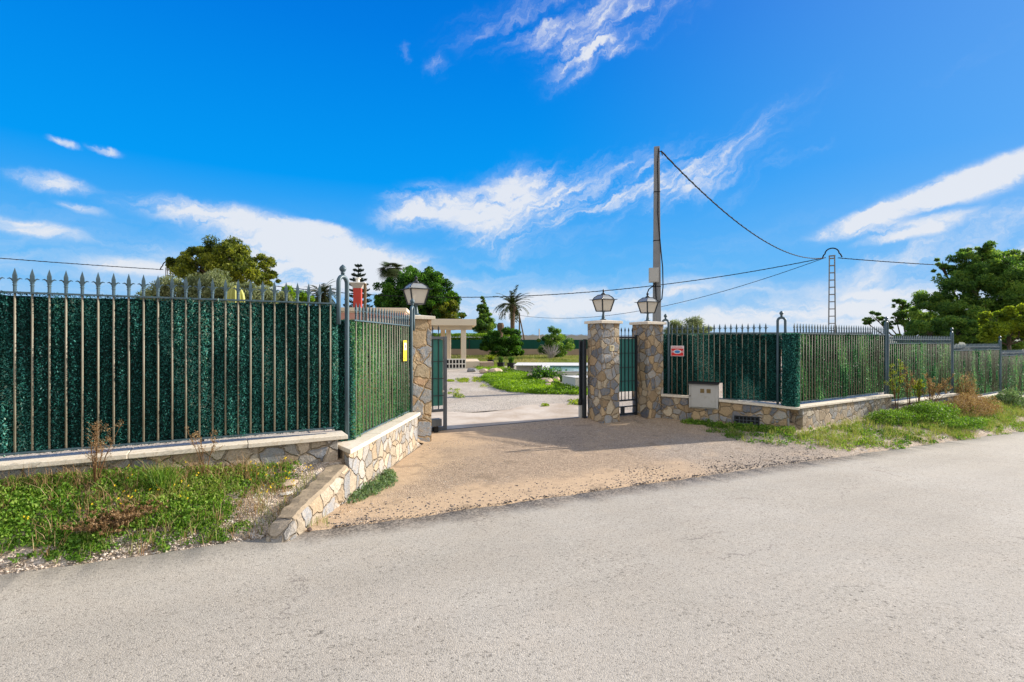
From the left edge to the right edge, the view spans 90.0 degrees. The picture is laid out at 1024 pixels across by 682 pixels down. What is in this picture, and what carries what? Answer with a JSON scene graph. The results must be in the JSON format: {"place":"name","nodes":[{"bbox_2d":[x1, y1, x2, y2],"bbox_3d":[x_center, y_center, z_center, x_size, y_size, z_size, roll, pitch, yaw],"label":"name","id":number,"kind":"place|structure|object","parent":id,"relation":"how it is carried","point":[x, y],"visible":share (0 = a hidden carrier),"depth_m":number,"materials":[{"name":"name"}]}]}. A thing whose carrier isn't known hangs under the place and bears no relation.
{"place":"outdoors","nodes":[
{"label":"outdoors","id":0,"kind":"place"},
{"bbox_2d":[0,432,1023,681],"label":"road","id":1,"kind":"structure","parent":0,"point":[898,564],"depth_m":3.56,"materials":[{"name":"asphalt"}]},
{"bbox_2d":[0,336,1023,573],"bbox_3d":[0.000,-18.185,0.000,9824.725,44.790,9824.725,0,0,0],"label":"ground","id":2,"kind":"structure","parent":0,"point":[316,470],"depth_m":4.86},
{"bbox_2d":[62,513,140,537],"bbox_3d":[-3.354,1.545,4.201,0.505,0.186,0.426,0,0,14],"label":"dry weed","id":3,"kind":"object","parent":2,"relation":"on","point":[89,528],"visible":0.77,"depth_m":4.18,"materials":[{"name":"plant"}]},
{"bbox_2d":[80,419,123,482],"bbox_3d":[-3.813,1.042,4.714,0.283,0.668,0.334,0,0,0],"label":"dry plant","id":4,"kind":"object","parent":2,"relation":"on","point":[96,451],"visible":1,"depth_m":4.68,"materials":[{"name":"plant"}]},
{"bbox_2d":[80,498,168,525],"bbox_3d":[-3.311,1.492,4.369,0.657,0.219,0.527,0,0,0],"label":"dry weed","id":5,"kind":"object","parent":2,"relation":"on","point":[117,514],"visible":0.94,"depth_m":4.36,"materials":[{"name":"plant"}]},
{"bbox_2d":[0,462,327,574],"bbox_3d":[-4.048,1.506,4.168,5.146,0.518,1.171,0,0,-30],"label":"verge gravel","id":6,"kind":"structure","parent":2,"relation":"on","point":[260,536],"depth_m":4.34,"materials":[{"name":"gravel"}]},
{"bbox_2d":[122,454,209,493],"bbox_3d":[-3.294,1.258,4.823,0.663,0.311,0.798,0,0,24],"label":"grass tuft","id":7,"kind":"object","parent":2,"relation":"on","point":[163,476],"visible":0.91,"depth_m":4.79,"materials":[{"name":"green plant"}]},
{"bbox_2d":[0,460,332,563],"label":"verge weeds","id":8,"kind":"object","parent":2,"relation":"on","point":[19,509],"visible":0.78,"depth_m":4.47,"materials":[{"name":"green plant"}]},
{"bbox_2d":[160,262,172,276],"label":"lattice pole","id":9,"kind":"object","parent":2,"relation":"on","point":[165,269],"visible":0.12,"depth_m":43.84,"materials":[{"name":"metal"}]},
{"bbox_2d":[0,258,162,269],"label":"overhead cable","id":10,"kind":"object","parent":9,"relation":"attached to","point":[76,263],"visible":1,"depth_m":39.41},
{"bbox_2d":[24,457,312,518],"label":"yellow flowers","id":11,"kind":"object","parent":2,"relation":"on","point":[197,475],"visible":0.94,"depth_m":5.07,"materials":[{"name":"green plant"}]},
{"bbox_2d":[0,430,347,480],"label":"stone wall","id":12,"kind":"structure","parent":2,"relation":"on","point":[311,448],"depth_m":5.31,"materials":[{"name":"stone"}]},
{"bbox_2d":[0,268,338,456],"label":"railing panel","id":13,"kind":"object","parent":12,"relation":"on","point":[150,371],"visible":0.99,"depth_m":5.25,"materials":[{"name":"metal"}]},
{"bbox_2d":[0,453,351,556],"bbox_3d":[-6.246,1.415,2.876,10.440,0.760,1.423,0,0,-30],"label":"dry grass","id":14,"kind":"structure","parent":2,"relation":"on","point":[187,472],"depth_m":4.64,"materials":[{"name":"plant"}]},
{"bbox_2d":[185,427,223,473],"bbox_3d":[-3.103,1.123,5.098,0.306,0.558,0.368,0,0,0],"label":"dry thistle","id":15,"kind":"object","parent":2,"relation":"on","point":[212,447],"visible":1,"depth_m":5.13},
{"bbox_2d":[165,234,280,286],"bbox_3d":[-22.469,-2.991,39.221,8.495,10.451,5.350,0,0,0],"label":"pine tree","id":16,"kind":"object","parent":2,"relation":"on","point":[236,259],"visible":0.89,"depth_m":38.09,"materials":[{"name":"green plant"}]},
{"bbox_2d":[227,285,244,302],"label":"columnar cactus","id":17,"kind":"object","parent":2,"relation":"on","point":[232,293],"visible":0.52,"depth_m":11.39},
{"bbox_2d":[266,465,349,542],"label":"kerb wall","id":18,"kind":"structure","parent":2,"relation":"on","point":[327,490],"depth_m":5.03,"materials":[{"name":"stone"}]},
{"bbox_2d":[0,366,632,457],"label":"gravel yard","id":19,"kind":"structure","parent":2,"relation":"on","point":[477,398],"depth_m":15.26,"materials":[{"name":"gravel"}]},
{"bbox_2d":[134,268,302,304],"bbox_3d":[-9.821,-0.169,16.955,5.701,4.567,2.071,0,0,0],"label":"olive tree","id":20,"kind":"object","parent":19,"relation":"on","point":[206,279],"visible":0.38,"depth_m":16.53,"materials":[{"name":"green plant"}]},
{"bbox_2d":[281,284,315,304],"bbox_3d":[-12.560,-0.626,29.959,2.105,5.474,1.492,0,0,0],"label":"broadleaf tree","id":21,"kind":"object","parent":19,"relation":"on","point":[302,296],"visible":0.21,"depth_m":29.83,"materials":[{"name":"green plant"}]},
{"bbox_2d":[306,279,341,305],"bbox_3d":[-13.338,-1.163,35.991,3.055,6.526,3.340,0,0,0],"label":"date palm","id":22,"kind":"object","parent":19,"relation":"on","point":[324,298],"visible":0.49,"depth_m":35.54,"materials":[{"name":"green plant"}]},
{"bbox_2d":[447,359,465,368],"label":"breeze block wall","id":23,"kind":"structure","parent":19,"relation":"on","point":[456,363],"depth_m":31.80,"materials":[{"name":"white paint"}]},
{"bbox_2d":[447,376,577,406],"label":"gravel weeds","id":24,"kind":"object","parent":19,"relation":"on","point":[459,380],"visible":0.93,"depth_m":19.38,"materials":[{"name":"green plant"}]},
{"bbox_2d":[475,364,587,394],"bbox_3d":[-0.447,1.642,27.731,3.502,0.270,23.247,0,0,-9],"label":"ground cover","id":25,"kind":"object","parent":19,"relation":"on","point":[512,379],"visible":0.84,"depth_m":19.42,"materials":[{"name":"green plant"}]},
{"bbox_2d":[514,362,587,375],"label":"pool","id":26,"kind":"structure","parent":19,"relation":"on","point":[572,369],"depth_m":27.95,"materials":[{"name":"white paint"}]},
{"bbox_2d":[562,375,587,387],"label":"planter block","id":27,"kind":"structure","parent":19,"relation":"on","point":[573,380],"depth_m":18.98,"materials":[{"name":"white paint"}]},
{"bbox_2d":[664,316,712,334],"bbox_3d":[8.521,0.455,25.050,2.536,3.510,1.796,0,0,0],"label":"olive tree","id":28,"kind":"object","parent":19,"relation":"on","point":[695,322],"visible":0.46,"depth_m":24.69,"materials":[{"name":"green plant"}]},
{"bbox_2d":[343,264,373,307],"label":"norfolk pine","id":29,"kind":"object","parent":2,"relation":"on","point":[360,275],"visible":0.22,"depth_m":51.80,"materials":[{"name":"green plant"}]},
{"bbox_2d":[341,307,409,319],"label":"house","id":30,"kind":"structure","parent":2,"relation":"on","point":[352,312],"depth_m":36.40,"materials":[{"name":"white paint"}]},
{"bbox_2d":[349,278,364,307],"bbox_3d":[-11.000,-3.400,36.500,1.120,2.200,0.900,0,0,-8],"label":"chimney","id":31,"kind":"object","parent":30,"relation":"on","point":[357,285],"visible":0.91,"depth_m":36.23,"materials":[{"name":"brick"}]},
{"bbox_2d":[338,412,419,494],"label":"stone wall","id":32,"kind":"structure","parent":2,"relation":"on","point":[368,456],"depth_m":6.84,"materials":[{"name":"stone"}]},
{"bbox_2d":[336,265,348,438],"bbox_3d":[-2.049,0.137,6.201,0.080,2.126,0.213,0,0,19],"label":"arched post","id":33,"kind":"object","parent":32,"relation":"on","point":[342,268],"visible":1,"depth_m":6.25,"materials":[{"name":"metal"}]},
{"bbox_2d":[332,319,356,441],"bbox_3d":[-2.088,0.489,6.401,0.301,1.526,0.280,0,0,33],"label":"hedge roll","id":34,"kind":"object","parent":32,"relation":"on","point":[341,374],"visible":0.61,"depth_m":6.31,"materials":[{"name":"plastic"}]},
{"bbox_2d":[349,304,409,438],"bbox_3d":[-1.894,0.373,7.636,0.131,1.723,2.618,0,0,5],"label":"railing panel","id":35,"kind":"object","parent":32,"relation":"on","point":[382,379],"visible":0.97,"depth_m":7.34,"materials":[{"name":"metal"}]},
{"bbox_2d":[410,298,414,411],"bbox_3d":[-1.735,0.245,8.915,0.080,1.970,0.197,0,0,5],"label":"arched post","id":36,"kind":"object","parent":32,"relation":"on","point":[412,318],"visible":1,"depth_m":8.82,"materials":[{"name":"metal"}]},
{"bbox_2d":[393,315,434,441],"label":"gate pillar","id":37,"kind":"structure","parent":2,"relation":"on","point":[422,366],"depth_m":9.11,"materials":[{"name":"stone"}]},
{"bbox_2d":[399,276,431,314],"bbox_3d":[-1.744,-0.825,9.313,0.467,0.721,0.468,0,0,-33],"label":"pillar lantern","id":38,"kind":"object","parent":37,"relation":"on","point":[417,291],"visible":0.88,"depth_m":9.22,"materials":[{"name":"glass"}]},
{"bbox_2d":[367,319,493,367],"bbox_3d":[-5.556,0.200,35.175,8.300,3.240,5.100,0,0,-6],"label":"porch","id":39,"kind":"object","parent":2,"relation":"on","point":[449,325],"visible":0.38,"depth_m":33.17,"materials":[{"name":"paint"}]},
{"bbox_2d":[309,403,631,432],"bbox_3d":[-0.729,1.732,11.747,7.400,0.001,2.516,0,0,-30],"label":"concrete apron","id":40,"kind":"object","parent":2,"relation":"on","point":[530,413],"visible":0.52,"depth_m":11.90,"materials":[{"name":"concrete"}]},
{"bbox_2d":[433,332,509,339],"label":"clipped hedge","id":41,"kind":"object","parent":2,"relation":"on","point":[468,334],"visible":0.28,"depth_m":60.91,"materials":[{"name":"green plant"}]},
{"bbox_2d":[472,296,496,332],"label":"conifer","id":42,"kind":"object","parent":2,"relation":"on","point":[485,321],"visible":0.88,"depth_m":68.91,"materials":[{"name":"green plant"}]},
{"bbox_2d":[438,417,578,430],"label":"gate track","id":43,"kind":"structure","parent":2,"relation":"on","point":[509,423],"depth_m":10.63,"materials":[{"name":"metal"}]},
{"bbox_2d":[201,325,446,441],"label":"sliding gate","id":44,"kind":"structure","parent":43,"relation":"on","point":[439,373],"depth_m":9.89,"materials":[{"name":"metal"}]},
{"bbox_2d":[492,285,532,328],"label":"date palm","id":45,"kind":"object","parent":2,"relation":"on","point":[513,307],"visible":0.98,"depth_m":65.63,"materials":[{"name":"green plant"}]},
{"bbox_2d":[519,313,524,339],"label":"braced pole","id":46,"kind":"object","parent":2,"relation":"on","point":[521,326],"visible":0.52,"depth_m":71.98,"materials":[{"name":"grey wood"}]},
{"bbox_2d":[520,258,823,317],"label":"overhead cable","id":47,"kind":"object","parent":46,"relation":"attached to","point":[703,296],"visible":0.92,"depth_m":45.35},
{"bbox_2d":[522,365,578,381],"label":"pool edge shrub","id":48,"kind":"object","parent":2,"relation":"on","point":[547,373],"visible":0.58,"depth_m":22.08,"materials":[{"name":"green plant"}]},
{"bbox_2d":[522,334,587,339],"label":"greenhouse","id":49,"kind":"object","parent":2,"relation":"on","point":[574,337],"visible":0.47,"depth_m":420.00,"materials":[{"name":"plastic"}]},
{"bbox_2d":[584,320,622,423],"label":"gate pillar","id":50,"kind":"structure","parent":2,"relation":"on","point":[603,373],"depth_m":11.29,"materials":[{"name":"grey stone"}]},
{"bbox_2d":[592,289,616,319],"bbox_3d":[2.049,-0.814,11.483,0.454,0.700,0.454,0,0,-30],"label":"pillar lantern","id":51,"kind":"object","parent":50,"relation":"on","point":[603,302],"visible":0.99,"depth_m":11.40,"materials":[{"name":"glass"}]},
{"bbox_2d":[619,328,636,414],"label":"foot gate","id":52,"kind":"structure","parent":50,"relation":"attached to","point":[628,364],"depth_m":11.98,"materials":[{"name":"metal"}]},
{"bbox_2d":[451,339,781,355],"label":"boundary wall","id":53,"kind":"structure","parent":2,"relation":"on","point":[531,347],"depth_m":59.08,"materials":[{"name":"concrete"}]},
{"bbox_2d":[629,321,666,418],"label":"gate pillar","id":54,"kind":"structure","parent":2,"relation":"on","point":[649,334],"depth_m":11.95,"materials":[{"name":"grey stone"}]},
{"bbox_2d":[634,292,658,320],"bbox_3d":[3.221,-0.810,12.153,0.449,0.693,0.450,0,0,-28],"label":"pillar lantern","id":55,"kind":"object","parent":54,"relation":"on","point":[647,304],"visible":0.98,"depth_m":12.07,"materials":[{"name":"metal"}]},
{"bbox_2d":[646,146,663,321],"bbox_3d":[5.272,-2.650,18.908,0.622,9.100,0.482,0,0,12],"label":"utility pole","id":56,"kind":"object","parent":2,"relation":"on","point":[655,275],"visible":0.8,"depth_m":18.89,"materials":[{"name":"concrete"}]},
{"bbox_2d":[662,151,825,258],"bbox_3d":[14.356,-6.150,28.400,0.083,1.767,25.969,0,0,43],"label":"overhead cable","id":57,"kind":"object","parent":56,"relation":"attached to","point":[671,161],"visible":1,"depth_m":23.11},
{"bbox_2d":[661,394,688,419],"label":"stone wall","id":58,"kind":"structure","parent":2,"relation":"on","point":[674,406],"depth_m":11.85,"materials":[{"name":"stone"}]},
{"bbox_2d":[662,314,669,393],"bbox_3d":[3.633,0.327,12.119,0.197,1.946,0.080,0,0,29],"label":"arched post","id":59,"kind":"object","parent":58,"relation":"on","point":[668,354],"visible":0.9,"depth_m":12.06,"materials":[{"name":"metal"}]},
{"bbox_2d":[689,407,718,423],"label":"stone wall","id":60,"kind":"structure","parent":2,"relation":"on","point":[700,414],"depth_m":11.54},
{"bbox_2d":[688,381,719,408],"bbox_3d":[4.333,1.212,11.569,0.640,0.585,0.275,0,0,29],"label":"meter cabinet","id":61,"kind":"object","parent":60,"relation":"on","point":[703,394],"visible":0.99,"depth_m":11.48,"materials":[{"name":"plastic"}]},
{"bbox_2d":[679,417,795,433],"bbox_3d":[4.793,1.808,11.007,2.313,0.186,0.501,0,0,29],"label":"wall foot weed","id":62,"kind":"object","parent":2,"relation":"on","point":[739,425],"depth_m":10.96,"materials":[{"name":"green plant"}]},
{"bbox_2d":[719,399,799,427],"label":"stone wall","id":63,"kind":"structure","parent":2,"relation":"on","point":[768,413],"depth_m":11.02,"materials":[{"name":"stone"}]},
{"bbox_2d":[663,323,780,401],"bbox_3d":[4.657,0.467,11.564,2.543,1.722,0.142,0,0,29],"label":"railing panel","id":64,"kind":"object","parent":63,"relation":"on","point":[741,366],"visible":0.99,"depth_m":11.44,"materials":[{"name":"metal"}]},
{"bbox_2d":[671,346,683,355],"bbox_3d":[3.859,0.233,11.950,0.300,0.245,0.014,0,0,29],"label":"alarm sign","id":65,"kind":"object","parent":64,"relation":"attached to","point":[677,350],"visible":1,"depth_m":11.95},
{"bbox_2d":[734,415,759,425],"bbox_3d":[5.094,1.750,11.105,0.500,0.240,0.050,0,0,29],"label":"vent grille","id":66,"kind":"object","parent":63,"relation":"attached to","point":[747,419],"visible":0.67,"depth_m":11.09,"materials":[{"name":"metal"}]},
{"bbox_2d":[776,311,786,404],"bbox_3d":[5.753,0.357,10.931,0.197,2.006,0.080,0,0,29],"label":"arched post","id":67,"kind":"object","parent":63,"relation":"on","point":[781,313],"visible":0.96,"depth_m":10.95,"materials":[{"name":"metal"}]},
{"bbox_2d":[780,333,800,406],"bbox_3d":[5.890,0.609,10.831,0.432,1.578,0.395,0,0,-27],"label":"hedge roll","id":68,"kind":"object","parent":63,"relation":"on","point":[790,371],"visible":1,"depth_m":10.72,"materials":[{"name":"plastic"}]},
{"bbox_2d":[710,332,871,338],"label":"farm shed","id":69,"kind":"structure","parent":2,"relation":"on","point":[789,332],"depth_m":61.60,"materials":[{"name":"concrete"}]},
{"bbox_2d":[822,248,842,333],"bbox_3d":[23.749,-2.590,38.000,1.342,8.680,0.516,0,0,28],"label":"lattice pole","id":70,"kind":"object","parent":2,"relation":"on","point":[834,294],"visible":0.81,"depth_m":37.89,"materials":[{"name":"metal"}]},
{"bbox_2d":[251,258,822,297],"bbox_3d":[-2.885,-4.833,40.950,52.537,2.735,0.089,0,0,7],"label":"overhead cable","id":71,"kind":"object","parent":70,"relation":"attached to","point":[591,291],"visible":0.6,"depth_m":39.83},
{"bbox_2d":[790,393,893,429],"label":"stone wall","id":72,"kind":"structure","parent":2,"relation":"on","point":[813,414],"depth_m":11.65,"materials":[{"name":"stone"}]},
{"bbox_2d":[793,323,885,402],"bbox_3d":[7.818,0.483,12.110,4.406,1.743,0.141,0,0,-33],"label":"railing panel","id":73,"kind":"object","parent":72,"relation":"on","point":[838,365],"visible":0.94,"depth_m":12.01,"materials":[{"name":"metal"}]},
{"bbox_2d":[884,316,888,393],"bbox_3d":[9.748,0.505,13.329,0.197,2.290,0.080,0,0,-33],"label":"arched post","id":74,"kind":"object","parent":72,"relation":"on","point":[886,351],"visible":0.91,"depth_m":13.34,"materials":[{"name":"metal"}]},
{"bbox_2d":[701,396,1023,450],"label":"bank grass","id":75,"kind":"structure","parent":2,"relation":"on","point":[939,430],"depth_m":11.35,"materials":[{"name":"plant"}]},
{"bbox_2d":[863,408,921,424],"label":"bush","id":76,"kind":"object","parent":2,"relation":"on","point":[896,415],"visible":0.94,"depth_m":11.97,"materials":[{"name":"green plant"}]},
{"bbox_2d":[884,361,905,408],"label":"tall weed","id":77,"kind":"object","parent":2,"relation":"on","point":[898,381],"visible":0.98,"depth_m":12.92,"materials":[{"name":"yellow plant"}]},
{"bbox_2d":[900,367,916,404],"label":"tall weed","id":78,"kind":"object","parent":2,"relation":"on","point":[907,388],"visible":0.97,"depth_m":13.20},
{"bbox_2d":[861,298,958,342],"bbox_3d":[30.384,-0.031,37.551,8.822,6.296,3.511,0,0,-10],"label":"pine tree","id":79,"kind":"object","parent":2,"relation":"on","point":[900,314],"visible":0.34,"depth_m":37.91,"materials":[{"name":"green plant"}]},
{"bbox_2d":[911,379,926,402],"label":"tall weed","id":80,"kind":"object","parent":2,"relation":"on","point":[919,392],"visible":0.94,"depth_m":13.49,"materials":[{"name":"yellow plant"}]},
{"bbox_2d":[892,393,958,409],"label":"stone wall","id":81,"kind":"structure","parent":2,"relation":"on","point":[902,402],"depth_m":14.28,"materials":[{"name":"stone"}]},
{"bbox_2d":[889,335,951,399],"bbox_3d":[11.637,0.708,14.559,4.353,1.744,0.157,0,0,-33],"label":"railing panel","id":82,"kind":"object","parent":81,"relation":"on","point":[931,359],"visible":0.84,"depth_m":14.45,"materials":[{"name":"metal"}]},
{"bbox_2d":[902,399,961,422],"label":"bush","id":83,"kind":"object","parent":2,"relation":"on","point":[945,412],"visible":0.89,"depth_m":12.66,"materials":[{"name":"green plant"}]},
{"bbox_2d":[914,372,953,402],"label":"tall weed","id":84,"kind":"object","parent":2,"relation":"on","point":[930,385],"visible":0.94,"depth_m":13.73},
{"bbox_2d":[950,328,953,392],"bbox_3d":[13.534,0.717,15.754,0.197,2.266,0.080,0,0,-33],"label":"arched post","id":85,"kind":"object","parent":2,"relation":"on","point":[952,355],"visible":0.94,"depth_m":15.77,"materials":[{"name":"metal"}]},
{"bbox_2d":[892,315,1023,350],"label":"pine tree","id":86,"kind":"object","parent":2,"relation":"on","point":[965,330],"visible":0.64,"depth_m":28.58,"materials":[{"name":"green plant"}]},
{"bbox_2d":[934,416,991,431],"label":"bush","id":87,"kind":"object","parent":2,"relation":"on","point":[974,422],"visible":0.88,"depth_m":12.47,"materials":[{"name":"green plant"}]},
{"bbox_2d":[907,240,1023,321],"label":"pine tree","id":88,"kind":"object","parent":2,"relation":"on","point":[997,276],"visible":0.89,"depth_m":32.20,"materials":[{"name":"green plant"}]},
{"bbox_2d":[954,368,979,401],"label":"bush","id":89,"kind":"object","parent":2,"relation":"on","point":[968,389],"visible":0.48,"depth_m":15.41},
{"bbox_2d":[943,390,1003,416],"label":"bush","id":90,"kind":"object","parent":2,"relation":"on","point":[978,402],"visible":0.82,"depth_m":14.02,"materials":[{"name":"plant"}]},
{"bbox_2d":[978,392,1003,398],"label":"stone wall","id":91,"kind":"structure","parent":2,"relation":"on","point":[990,394],"depth_m":17.58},
{"bbox_2d":[954,343,999,394],"bbox_3d":[15.428,0.945,16.989,4.390,1.748,0.158,0,0,-33],"label":"railing panel","id":92,"kind":"object","parent":91,"relation":"on","point":[981,364],"visible":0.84,"depth_m":17.01,"materials":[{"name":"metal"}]},
{"bbox_2d":[976,303,1023,354],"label":"tree","id":93,"kind":"object","parent":2,"relation":"on","point":[992,331],"visible":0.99,"depth_m":23.64,"materials":[{"name":"green plant"}]},
{"bbox_2d":[998,336,1001,392],"bbox_3d":[17.352,0.960,18.203,0.197,2.280,0.080,0,0,-33],"label":"arched post","id":94,"kind":"object","parent":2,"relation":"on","point":[1000,364],"visible":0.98,"depth_m":18.22,"materials":[{"name":"metal"}]},
{"bbox_2d":[985,387,1023,407],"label":"bush","id":95,"kind":"object","parent":2,"relation":"on","point":[1016,397],"visible":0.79,"depth_m":16.12,"materials":[{"name":"green plant"}]},
{"bbox_3d":[19.330,2.719,19.486,4.456,1.303,0.431,0,0,-33],"label":"stone wall","id":96,"kind":"object","parent":2,"relation":"on","visible":0},
{"bbox_2d":[1002,350,1023,394],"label":"railing panel","id":97,"kind":"object","parent":96,"relation":"on","point":[1012,369],"visible":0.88,"depth_m":19.03,"materials":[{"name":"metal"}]},
{"bbox_2d":[0,0,1023,334],"label":"sky","id":98,"kind":"structure","parent":0,"point":[494,146],"materials":[{"name":"blue"}]},
{"bbox_2d":[304,414,860,531],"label":"driveway","id":99,"kind":"structure","parent":0,"point":[583,469],"depth_m":8.00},
{"bbox_2d":[346,467,397,503],"bbox_3d":[-1.637,1.747,6.266,0.358,0.123,1.441,0,0,6],"label":"creeping plant","id":100,"kind":"object","parent":99,"relation":"on","point":[383,480],"visible":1,"depth_m":6.15,"materials":[{"name":"green plant"}]},
{"bbox_2d":[431,418,441,432],"bbox_3d":[-1.462,1.615,9.745,0.220,0.270,0.150,0,0,-30],"label":"gate motor","id":101,"kind":"object","parent":99,"relation":"on","point":[436,423],"visible":0.72,"depth_m":9.70,"materials":[{"name":"paint"}]},
{"bbox_2d":[324,419,818,523],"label":"driveway stones","id":102,"kind":"object","parent":99,"relation":"on","point":[574,461],"visible":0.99,"depth_m":8.42,"materials":[{"name":"gravel"}]},
{"bbox_2d":[326,446,832,526],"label":"asphalt crumbs","id":103,"kind":"object","parent":99,"relation":"on","point":[792,461],"visible":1,"depth_m":6.72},
{"bbox_2d":[578,339,586,417],"bbox_3d":[1.559,0.860,11.548,0.155,1.800,0.200,0,0,-30],"label":"gate receiver post","id":104,"kind":"object","parent":99,"relation":"on","point":[582,405],"visible":0.91,"depth_m":11.50,"materials":[{"name":"metal"}]},
{"label":"lawn ground","id":105,"kind":"structure","parent":0,"visible":0},
{"bbox_2d":[377,261,402,279],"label":"fan palm","id":106,"kind":"object","parent":105,"relation":"on","point":[386,271],"visible":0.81,"depth_m":59.17,"materials":[{"name":"green plant"}]},
{"bbox_2d":[372,265,466,318],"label":"broadleaf tree","id":107,"kind":"object","parent":105,"relation":"on","point":[438,283],"visible":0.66,"depth_m":44.25,"materials":[{"name":"green plant"}]},
{"bbox_2d":[432,299,465,318],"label":"tree","id":108,"kind":"object","parent":105,"relation":"on","point":[454,307],"visible":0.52,"depth_m":43.53,"materials":[{"name":"green plant"}]},
{"bbox_2d":[479,327,524,356],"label":"shrub","id":109,"kind":"object","parent":105,"relation":"on","point":[505,346],"visible":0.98,"depth_m":53.15,"materials":[{"name":"green plant"}]},
{"bbox_2d":[451,354,587,365],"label":"rough grass","id":110,"kind":"structure","parent":105,"relation":"on","point":[542,358],"depth_m":46.36,"materials":[{"name":"plant"}]},
{"bbox_2d":[537,326,574,357],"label":"shrub","id":111,"kind":"object","parent":105,"relation":"on","point":[559,338],"visible":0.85,"depth_m":49.30,"materials":[{"name":"green plant"}]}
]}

